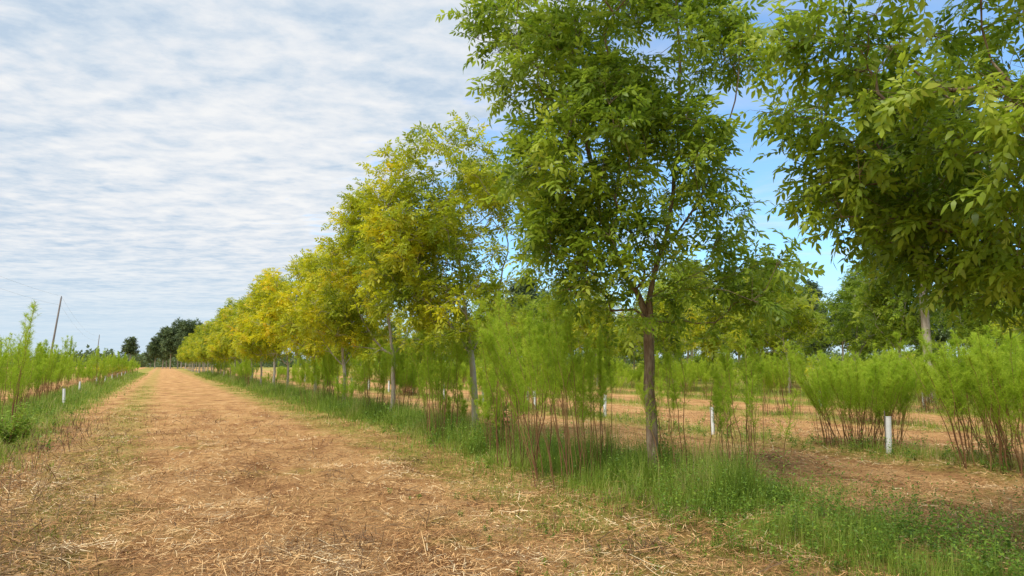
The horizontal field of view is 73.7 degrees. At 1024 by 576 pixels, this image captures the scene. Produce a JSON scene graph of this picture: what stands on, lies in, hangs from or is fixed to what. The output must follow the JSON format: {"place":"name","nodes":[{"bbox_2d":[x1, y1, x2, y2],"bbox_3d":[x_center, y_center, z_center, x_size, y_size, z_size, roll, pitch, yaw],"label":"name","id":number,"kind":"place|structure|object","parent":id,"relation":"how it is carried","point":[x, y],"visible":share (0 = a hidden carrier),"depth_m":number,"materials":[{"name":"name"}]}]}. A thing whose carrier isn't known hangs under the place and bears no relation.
{"place":"outdoors","nodes":[
{"label":"outdoors","id":0,"kind":"place"},
{"bbox_2d":[0,364,1023,575],"bbox_3d":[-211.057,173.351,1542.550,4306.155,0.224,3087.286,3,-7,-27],"label":"ground","id":1,"kind":"structure","parent":0,"point":[179,385],"depth_m":9.57,"materials":[{"name":"brown soil"}]},
{"bbox_2d":[0,301,40,433],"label":"fennel plant","id":2,"kind":"object","parent":1,"relation":"on","point":[19,347],"visible":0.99,"depth_m":16.56,"materials":[{"name":"green plant"}]},
{"bbox_2d":[1,332,40,414],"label":"fennel plant","id":3,"kind":"object","parent":1,"relation":"on","point":[24,372],"visible":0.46,"depth_m":20.30,"materials":[{"name":"green plant"}]},
{"bbox_2d":[0,401,41,446],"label":"leafy weed","id":4,"kind":"object","parent":1,"relation":"on","point":[15,425],"visible":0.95,"depth_m":13.29,"materials":[{"name":"green plant"}]},
{"bbox_2d":[0,350,46,406],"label":"fennel plant","id":5,"kind":"object","parent":1,"relation":"on","point":[41,369],"visible":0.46,"depth_m":25.54,"materials":[{"name":"green plant"}]},
{"bbox_2d":[7,411,44,441],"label":"leafy weed","id":6,"kind":"object","parent":1,"relation":"on","point":[23,433],"visible":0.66,"depth_m":14.69,"materials":[{"name":"green plant"}]},
{"bbox_2d":[11,337,58,401],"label":"fennel plant","id":7,"kind":"object","parent":1,"relation":"on","point":[44,356],"visible":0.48,"depth_m":28.45,"materials":[{"name":"green plant"}]},
{"bbox_2d":[11,354,61,397],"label":"fennel plant","id":8,"kind":"object","parent":1,"relation":"on","point":[53,374],"visible":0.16,"depth_m":33.01,"materials":[{"name":"green plant"}]},
{"bbox_2d":[34,339,74,394],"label":"fennel plant","id":9,"kind":"object","parent":1,"relation":"on","point":[63,360],"visible":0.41,"depth_m":36.01,"materials":[{"name":"green plant"}]},
{"bbox_2d":[59,335,76,389],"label":"fennel plant","id":10,"kind":"object","parent":1,"relation":"on","point":[66,345],"visible":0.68,"depth_m":45.06,"materials":[{"name":"green plant"}]},
{"bbox_2d":[0,370,147,491],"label":"grass","id":11,"kind":"structure","parent":1,"relation":"on","point":[105,385],"depth_m":24.54,"materials":[{"name":"green plant"}]},
{"bbox_2d":[91,346,108,386],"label":"fennel plant","id":12,"kind":"object","parent":1,"relation":"on","point":[96,359],"visible":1,"depth_m":45.50,"materials":[{"name":"green plant"}]},
{"bbox_2d":[106,351,126,380],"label":"fennel plant","id":13,"kind":"object","parent":1,"relation":"on","point":[114,363],"visible":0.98,"depth_m":65.22,"materials":[{"name":"green plant"}]},
{"bbox_2d":[121,336,140,362],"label":"pine tree","id":14,"kind":"object","parent":1,"relation":"on","point":[130,347],"visible":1,"depth_m":213.45,"materials":[{"name":"green plant"}]},
{"bbox_2d":[147,336,162,368],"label":"pine tree","id":15,"kind":"object","parent":1,"relation":"on","point":[154,352],"visible":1,"depth_m":248.39,"materials":[{"name":"green plant"}]},
{"bbox_2d":[155,326,171,367],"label":"pine tree","id":16,"kind":"object","parent":1,"relation":"on","point":[163,337],"visible":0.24,"depth_m":260.04,"materials":[{"name":"green plant"}]},
{"bbox_2d":[160,326,179,368],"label":"pine tree","id":17,"kind":"object","parent":1,"relation":"on","point":[169,349],"visible":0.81,"depth_m":238.24,"materials":[{"name":"green plant"}]},
{"bbox_2d":[173,318,195,368],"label":"pine tree","id":18,"kind":"object","parent":1,"relation":"on","point":[186,328],"visible":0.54,"depth_m":233.56,"materials":[{"name":"green plant"}]},
{"bbox_2d":[187,325,208,371],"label":"orchard tree","id":19,"kind":"object","parent":1,"relation":"on","point":[197,329],"visible":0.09,"depth_m":101.55,"materials":[{"name":"yellow plant"}]},
{"bbox_2d":[189,320,221,373],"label":"orchard tree","id":20,"kind":"object","parent":1,"relation":"on","point":[202,357],"visible":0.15,"depth_m":79.29,"materials":[{"name":"yellow plant"}]},
{"bbox_2d":[196,313,226,374],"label":"orchard tree","id":21,"kind":"object","parent":1,"relation":"on","point":[201,345],"visible":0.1,"depth_m":74.55,"materials":[{"name":"yellow plant"}]},
{"bbox_2d":[202,297,244,367],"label":"orchard tree","id":22,"kind":"object","parent":1,"relation":"on","point":[229,302],"visible":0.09,"depth_m":63.74,"materials":[{"name":"yellow plant"}]},
{"bbox_2d":[202,309,254,364],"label":"orchard tree","id":23,"kind":"object","parent":1,"relation":"on","point":[219,355],"visible":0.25,"depth_m":57.90,"materials":[{"name":"yellow plant"}]},
{"bbox_2d":[214,292,265,378],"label":"orchard tree","id":24,"kind":"object","parent":1,"relation":"on","point":[221,335],"visible":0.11,"depth_m":52.51,"materials":[{"name":"yellow plant"}]},
{"bbox_2d":[219,295,280,383],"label":"orchard tree","id":25,"kind":"object","parent":1,"relation":"on","point":[234,321],"visible":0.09,"depth_m":47.26,"materials":[{"name":"yellow plant"}]},
{"bbox_2d":[242,353,260,385],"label":"fennel plant","id":26,"kind":"object","parent":1,"relation":"on","point":[244,363],"visible":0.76,"depth_m":46.47,"materials":[{"name":"green plant"}]},
{"bbox_2d":[225,268,301,383],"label":"orchard tree","id":27,"kind":"object","parent":1,"relation":"on","point":[253,287],"visible":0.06,"depth_m":42.34,"materials":[{"name":"yellow plant"}]},
{"bbox_2d":[223,273,305,386],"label":"orchard tree","id":28,"kind":"object","parent":1,"relation":"on","point":[259,346],"visible":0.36,"depth_m":35.98,"materials":[{"name":"yellow plant"}]},
{"bbox_2d":[239,248,358,392],"bbox_3d":[-9.658,1.604,31.595,5.684,7.106,4.095,2,-7,-17],"label":"orchard tree","id":29,"kind":"object","parent":1,"relation":"on","point":[273,310],"visible":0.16,"depth_m":30.70,"materials":[{"name":"yellow plant"}]},
{"bbox_2d":[291,352,335,405],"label":"fennel plant","id":30,"kind":"object","parent":1,"relation":"on","point":[312,376],"visible":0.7,"depth_m":26.74,"materials":[{"name":"green plant"}]},
{"bbox_2d":[267,246,402,402],"bbox_3d":[-6.755,1.286,26.123,5.136,6.558,3.673,1,-6,-12],"label":"orchard tree","id":31,"kind":"object","parent":1,"relation":"on","point":[309,349],"visible":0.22,"depth_m":26.00,"materials":[{"name":"yellow plant"}]},
{"bbox_2d":[322,343,354,398],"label":"fennel plant","id":32,"kind":"object","parent":1,"relation":"on","point":[329,363],"visible":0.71,"depth_m":26.62,"materials":[{"name":"green plant"}]},
{"bbox_2d":[333,377,354,401],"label":"fennel plant","id":33,"kind":"object","parent":1,"relation":"on","point":[351,390],"visible":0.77,"depth_m":24.79,"materials":[{"name":"green plant"}]},
{"bbox_2d":[330,369,366,404],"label":"fennel plant","id":34,"kind":"object","parent":1,"relation":"on","point":[354,386],"visible":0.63,"depth_m":25.43,"materials":[{"name":"green plant"}]},
{"bbox_2d":[348,343,388,403],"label":"fennel plant","id":35,"kind":"object","parent":1,"relation":"on","point":[362,371],"visible":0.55,"depth_m":22.77,"materials":[{"name":"green plant"}]},
{"bbox_2d":[289,181,448,409],"bbox_3d":[-4.102,0.280,20.707,5.148,7.312,3.804,0,-6,0],"label":"orchard tree","id":36,"kind":"object","parent":1,"relation":"on","point":[317,315],"visible":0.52,"depth_m":20.29,"materials":[{"name":"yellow plant"}]},
{"bbox_2d":[360,335,389,409],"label":"fennel plant","id":37,"kind":"object","parent":1,"relation":"on","point":[383,375],"visible":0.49,"depth_m":21.43,"materials":[{"name":"green plant"}]},
{"bbox_2d":[372,321,403,373],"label":"orchard tree","id":38,"kind":"object","parent":1,"relation":"on","point":[385,340],"visible":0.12,"depth_m":101.27,"materials":[{"name":"green plant"}]},
{"bbox_2d":[367,349,424,408],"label":"fennel plant","id":39,"kind":"object","parent":1,"relation":"on","point":[382,390],"visible":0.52,"depth_m":20.87,"materials":[{"name":"green plant"}]},
{"bbox_2d":[386,340,432,411],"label":"fennel plant","id":40,"kind":"object","parent":1,"relation":"on","point":[396,361],"visible":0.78,"depth_m":20.31,"materials":[{"name":"green plant"}]},
{"bbox_2d":[408,325,445,359],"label":"orchard tree","id":41,"kind":"object","parent":1,"relation":"on","point":[417,349],"visible":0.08,"depth_m":85.96,"materials":[{"name":"green plant"}]},
{"bbox_2d":[416,365,452,419],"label":"fennel plant","id":42,"kind":"object","parent":1,"relation":"on","point":[424,398],"visible":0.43,"depth_m":17.79,"materials":[{"name":"green plant"}]},
{"bbox_2d":[406,324,475,439],"bbox_3d":[-1.673,2.063,15.065,1.620,2.620,1.412,-6,-9,44],"label":"fennel plant","id":43,"kind":"object","parent":1,"relation":"on","point":[434,367],"visible":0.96,"depth_m":14.96,"materials":[{"name":"green plant"}]},
{"bbox_2d":[0,384,887,575],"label":"grass","id":44,"kind":"structure","parent":1,"relation":"on","point":[399,451],"depth_m":8.24,"materials":[{"name":"green plant"}]},
{"bbox_2d":[437,362,469,386],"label":"fennel plant","id":45,"kind":"object","parent":1,"relation":"on","point":[463,373],"visible":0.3,"depth_m":48.20,"materials":[{"name":"green plant"}]},
{"bbox_2d":[439,382,468,426],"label":"fennel plant","id":46,"kind":"object","parent":1,"relation":"on","point":[462,406],"visible":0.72,"depth_m":15.52,"materials":[{"name":"green plant"}]},
{"bbox_2d":[435,316,474,363],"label":"orchard tree","id":47,"kind":"object","parent":1,"relation":"on","point":[447,344],"visible":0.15,"depth_m":79.15,"materials":[{"name":"green plant"}]},
{"bbox_2d":[350,110,566,427],"bbox_3d":[-1.163,-0.344,15.429,5.388,7.466,4.015,0,-6,0],"label":"orchard tree","id":48,"kind":"object","parent":1,"relation":"on","point":[414,241],"visible":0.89,"depth_m":15.00,"materials":[{"name":"green plant"}]},
{"bbox_2d":[1,344,966,367],"bbox_3d":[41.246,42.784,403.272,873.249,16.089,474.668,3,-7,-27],"label":"woods","id":49,"kind":"object","parent":1,"relation":"on","point":[145,363],"visible":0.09,"depth_m":339.74,"materials":[{"name":"leaves"},{"name":"bark"}]},
{"bbox_2d":[477,309,524,452],"bbox_3d":[-0.173,1.794,13.222,0.790,2.783,1.102,-5,-8,35],"label":"fennel plant","id":50,"kind":"object","parent":1,"relation":"on","point":[496,316],"visible":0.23,"depth_m":13.19,"materials":[{"name":"green plant"}]},
{"bbox_2d":[473,372,530,454],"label":"fennel plant","id":51,"kind":"object","parent":1,"relation":"on","point":[486,410],"visible":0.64,"depth_m":12.81,"materials":[{"name":"green plant"}]},
{"bbox_2d":[467,367,547,438],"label":"fennel plant","id":52,"kind":"object","parent":1,"relation":"on","point":[489,403],"visible":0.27,"depth_m":14.26,"materials":[{"name":"green plant"}]},
{"bbox_2d":[0,381,1023,575],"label":"weeds","id":53,"kind":"object","parent":1,"relation":"on","point":[947,521],"visible":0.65,"depth_m":6.71,"materials":[{"name":"green plant"}]},
{"bbox_2d":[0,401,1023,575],"bbox_3d":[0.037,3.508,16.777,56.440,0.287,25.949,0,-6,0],"label":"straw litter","id":54,"kind":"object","parent":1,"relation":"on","point":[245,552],"visible":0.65,"depth_m":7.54,"materials":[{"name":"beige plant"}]},
{"bbox_2d":[466,289,566,467],"bbox_3d":[0.311,1.492,11.408,1.851,2.994,1.614,-5,-8,36],"label":"fennel plant","id":55,"kind":"object","parent":1,"relation":"on","point":[538,332],"visible":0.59,"depth_m":11.22,"materials":[{"name":"green plant"}]},
{"bbox_2d":[504,293,536,359],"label":"orchard tree","id":56,"kind":"object","parent":1,"relation":"on","point":[522,298],"visible":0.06,"depth_m":80.50,"materials":[{"name":"green plant"}]},
{"bbox_2d":[506,301,544,357],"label":"orchard tree","id":57,"kind":"object","parent":1,"relation":"on","point":[525,309],"visible":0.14,"depth_m":63.97,"materials":[{"name":"green plant"}]},
{"bbox_2d":[476,299,599,488],"bbox_3d":[0.349,1.459,9.975,1.857,2.763,1.560,-2,-7,21],"label":"fennel plant","id":58,"kind":"object","parent":1,"relation":"on","point":[563,353],"visible":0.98,"depth_m":9.84,"materials":[{"name":"green plant"}]},
{"bbox_2d":[527,280,576,354],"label":"orchard tree","id":59,"kind":"object","parent":1,"relation":"on","point":[540,294],"visible":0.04,"depth_m":78.46,"materials":[{"name":"green plant"}]},
{"bbox_2d":[526,282,585,355],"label":"orchard tree","id":60,"kind":"object","parent":1,"relation":"on","point":[563,308],"visible":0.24,"depth_m":58.42,"materials":[{"name":"green plant"}]},
{"bbox_2d":[543,369,588,416],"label":"fennel plant","id":61,"kind":"object","parent":1,"relation":"on","point":[558,389],"visible":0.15,"depth_m":22.18,"materials":[{"name":"green plant"}]},
{"bbox_2d":[574,324,619,473],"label":"fennel plant","id":62,"kind":"object","parent":1,"relation":"on","point":[603,378],"visible":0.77,"depth_m":10.26,"materials":[{"name":"green plant"}]},
{"bbox_2d":[572,281,623,385],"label":"orchard tree","id":63,"kind":"object","parent":1,"relation":"on","point":[593,320],"visible":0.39,"depth_m":53.26,"materials":[{"name":"green plant"}]},
{"bbox_2d":[193,369,1023,575],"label":"grass","id":64,"kind":"structure","parent":1,"relation":"on","point":[321,405],"depth_m":8.81,"materials":[{"name":"green plant"}]},
{"bbox_2d":[435,0,824,473],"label":"orchard tree","id":65,"kind":"object","parent":1,"relation":"on","point":[622,103],"visible":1,"depth_m":9.31,"materials":[{"name":"green plant"}]},
{"bbox_2d":[612,310,661,372],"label":"orchard tree","id":66,"kind":"object","parent":1,"relation":"on","point":[621,343],"visible":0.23,"depth_m":68.61,"materials":[{"name":"green plant"}]},
{"bbox_2d":[277,374,1023,477],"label":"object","id":67,"kind":"structure","parent":1,"relation":"on","point":[898,452],"depth_m":19.73,"materials":[{"name":"green plant"}]},
{"bbox_2d":[613,281,699,358],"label":"orchard tree","id":68,"kind":"object","parent":1,"relation":"on","point":[665,314],"visible":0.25,"depth_m":46.89,"materials":[{"name":"green plant"}]},
{"bbox_2d":[639,367,679,432],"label":"fennel plant","id":69,"kind":"object","parent":1,"relation":"on","point":[673,407],"visible":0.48,"depth_m":17.91,"materials":[{"name":"green plant"}]},
{"bbox_2d":[643,261,693,381],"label":"orchard tree","id":70,"kind":"object","parent":1,"relation":"on","point":[670,270],"visible":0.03,"depth_m":66.44,"materials":[{"name":"green plant"}]},
{"bbox_2d":[658,426,688,468],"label":"leafy weed","id":71,"kind":"object","parent":1,"relation":"on","point":[669,445],"visible":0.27,"depth_m":9.74,"materials":[{"name":"green plant"}]},
{"bbox_2d":[668,357,694,394],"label":"fennel plant","id":72,"kind":"object","parent":1,"relation":"on","point":[688,367],"visible":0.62,"depth_m":36.93,"materials":[{"name":"green plant"}]},
{"bbox_2d":[664,363,703,391],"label":"fennel plant","id":73,"kind":"object","parent":1,"relation":"on","point":[694,370],"visible":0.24,"depth_m":42.28,"materials":[{"name":"green plant"}]},
{"bbox_2d":[633,326,741,474],"bbox_3d":[2.323,1.602,9.260,1.525,2.227,0.749,0,-6,-1],"label":"fennel plant","id":74,"kind":"object","parent":1,"relation":"on","point":[667,360],"visible":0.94,"depth_m":9.28,"materials":[{"name":"green plant"}]},
{"bbox_2d":[679,368,698,396],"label":"fennel plant","id":75,"kind":"object","parent":1,"relation":"on","point":[685,380],"visible":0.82,"depth_m":34.71,"materials":[{"name":"green plant"}]},
{"bbox_2d":[654,256,727,383],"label":"orchard tree","id":76,"kind":"object","parent":1,"relation":"on","point":[676,275],"visible":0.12,"depth_m":58.33,"materials":[{"name":"green plant"}]},
{"bbox_2d":[672,293,743,373],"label":"orchard tree","id":77,"kind":"object","parent":1,"relation":"on","point":[691,334],"visible":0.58,"depth_m":42.83,"materials":[{"name":"green plant"}]},
{"bbox_2d":[692,355,740,399],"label":"fennel plant","id":78,"kind":"object","parent":1,"relation":"on","point":[704,375],"visible":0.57,"depth_m":32.51,"materials":[{"name":"green plant"}]},
{"bbox_2d":[709,328,766,471],"bbox_3d":[3.290,1.726,9.944,0.924,2.332,0.662,-3,-7,28],"label":"fennel plant","id":79,"kind":"object","parent":1,"relation":"on","point":[723,359],"visible":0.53,"depth_m":9.94,"materials":[{"name":"green plant"}]},
{"bbox_2d":[713,333,801,489],"bbox_3d":[3.064,1.645,8.898,0.712,2.116,1.449,3,-7,-26],"label":"fennel plant","id":80,"kind":"object","parent":1,"relation":"on","point":[750,398],"visible":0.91,"depth_m":8.78,"materials":[{"name":"green plant"}]},
{"bbox_2d":[743,351,777,415],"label":"fennel plant","id":81,"kind":"object","parent":1,"relation":"on","point":[766,382],"visible":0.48,"depth_m":23.14,"materials":[{"name":"green plant"}]},
{"bbox_2d":[718,276,830,392],"bbox_3d":[14.593,2.390,38.269,6.108,7.186,4.163,-3,-7,23],"label":"orchard tree","id":82,"kind":"object","parent":1,"relation":"on","point":[771,341],"visible":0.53,"depth_m":37.76,"materials":[{"name":"green plant"}]},
{"bbox_2d":[734,259,827,387],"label":"orchard tree","id":83,"kind":"object","parent":1,"relation":"on","point":[800,291],"visible":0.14,"depth_m":48.12,"materials":[{"name":"green plant"}]},
{"bbox_2d":[759,340,805,414],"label":"fennel plant","id":84,"kind":"object","parent":1,"relation":"on","point":[777,365],"visible":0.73,"depth_m":23.04,"materials":[{"name":"green plant"}]},
{"bbox_2d":[815,261,896,360],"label":"orchard tree","id":85,"kind":"object","parent":1,"relation":"on","point":[841,308],"visible":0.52,"depth_m":41.97,"materials":[{"name":"green plant"}]},
{"bbox_2d":[789,348,928,448],"bbox_3d":[7.235,2.258,14.123,2.695,2.154,3.022,-5,-8,36],"label":"fennel plant","id":86,"kind":"object","parent":1,"relation":"on","point":[889,386],"visible":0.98,"depth_m":13.78,"materials":[{"name":"green plant"}]},
{"bbox_2d":[842,349,885,375],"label":"leafy shrub","id":87,"kind":"object","parent":1,"relation":"on","point":[868,356],"visible":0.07,"depth_m":50.39,"materials":[{"name":"green plant"}]},
{"bbox_2d":[725,0,1023,338],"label":"orchard tree","id":88,"kind":"object","parent":1,"relation":"on","point":[903,214],"visible":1,"depth_m":5.70,"materials":[{"name":"green plant"}]},
{"bbox_2d":[827,356,922,424],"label":"fennel plant","id":89,"kind":"object","parent":1,"relation":"on","point":[860,362],"visible":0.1,"depth_m":19.38,"materials":[{"name":"green plant"}]},
{"bbox_2d":[884,411,891,453],"bbox_3d":[7.226,2.790,13.114,0.127,0.850,0.109,0,-5,17],"label":"tree guard","id":90,"kind":"object","parent":1,"relation":"on","point":[888,429],"visible":0.89,"depth_m":13.08,"materials":[{"name":"white plastic"}]},
{"bbox_2d":[872,342,908,424],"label":"fennel plant","id":91,"kind":"object","parent":1,"relation":"on","point":[884,350],"visible":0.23,"depth_m":19.27,"materials":[{"name":"green plant"}]},
{"bbox_2d":[847,245,950,359],"bbox_3d":[18.517,1.059,32.774,4.252,8.610,6.121,-3,-7,23],"label":"orchard tree","id":92,"kind":"object","parent":1,"relation":"on","point":[893,307],"visible":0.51,"depth_m":32.30,"materials":[{"name":"green plant"}]},
{"bbox_2d":[844,68,996,402],"bbox_3d":[18.454,-2.642,30.707,6.469,15.487,6.681,6,-8,-41],"label":"tree","id":93,"kind":"object","parent":1,"relation":"on","point":[925,321],"visible":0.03,"depth_m":30.33,"materials":[{"name":"green plant"}]},
{"bbox_2d":[911,361,975,412],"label":"fennel plant","id":94,"kind":"object","parent":1,"relation":"on","point":[923,379],"visible":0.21,"depth_m":24.20,"materials":[{"name":"green plant"}]},
{"bbox_2d":[891,326,1023,476],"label":"fennel plant","id":95,"kind":"object","parent":1,"relation":"on","point":[986,368],"visible":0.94,"depth_m":11.18,"materials":[{"name":"green plant"}]},
{"bbox_2d":[928,250,1020,353],"bbox_3d":[26.796,1.477,39.095,6.471,9.185,4.495,1,-7,-13],"label":"orchard tree","id":96,"kind":"object","parent":1,"relation":"on","point":[962,322],"visible":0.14,"depth_m":38.31,"materials":[{"name":"green plant"}]},
{"bbox_2d":[930,321,1023,458],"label":"fennel plant","id":97,"kind":"object","parent":1,"relation":"on","point":[986,328],"visible":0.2,"depth_m":11.79,"materials":[{"name":"green plant"}]},
{"bbox_2d":[968,427,1023,453],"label":"leafy weed","id":98,"kind":"object","parent":1,"relation":"on","point":[983,440],"visible":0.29,"depth_m":12.81,"materials":[{"name":"green plant"}]},
{"bbox_2d":[989,287,1023,347],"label":"orchard tree","id":99,"kind":"object","parent":1,"relation":"on","point":[1009,326],"visible":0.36,"depth_m":27.03,"materials":[{"name":"green plant"}]},
{"bbox_2d":[0,0,1023,362],"label":"sky","id":100,"kind":"structure","parent":0,"point":[157,157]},
{"bbox_2d":[502,276,542,319],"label":"tree","id":101,"kind":"object","parent":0,"point":[522,289],"visible":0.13,"depth_m":85.70,"materials":[{"name":"green plant"}]},
{"bbox_2d":[791,277,829,366],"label":"tree","id":102,"kind":"object","parent":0,"point":[820,291],"visible":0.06,"depth_m":105.69,"materials":[{"name":"green plant"}]},
{"bbox_2d":[804,303,835,357],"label":"tree","id":103,"kind":"object","parent":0,"point":[823,348],"visible":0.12,"depth_m":98.82,"materials":[{"name":"green plant"}]},
{"bbox_2d":[821,308,858,360],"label":"tree","id":104,"kind":"object","parent":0,"point":[831,320],"visible":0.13,"depth_m":89.07,"materials":[{"name":"green plant"}]},
{"bbox_2d":[909,293,958,357],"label":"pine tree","id":105,"kind":"object","parent":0,"point":[940,335],"visible":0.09,"depth_m":82.42,"materials":[{"name":"green plant"}]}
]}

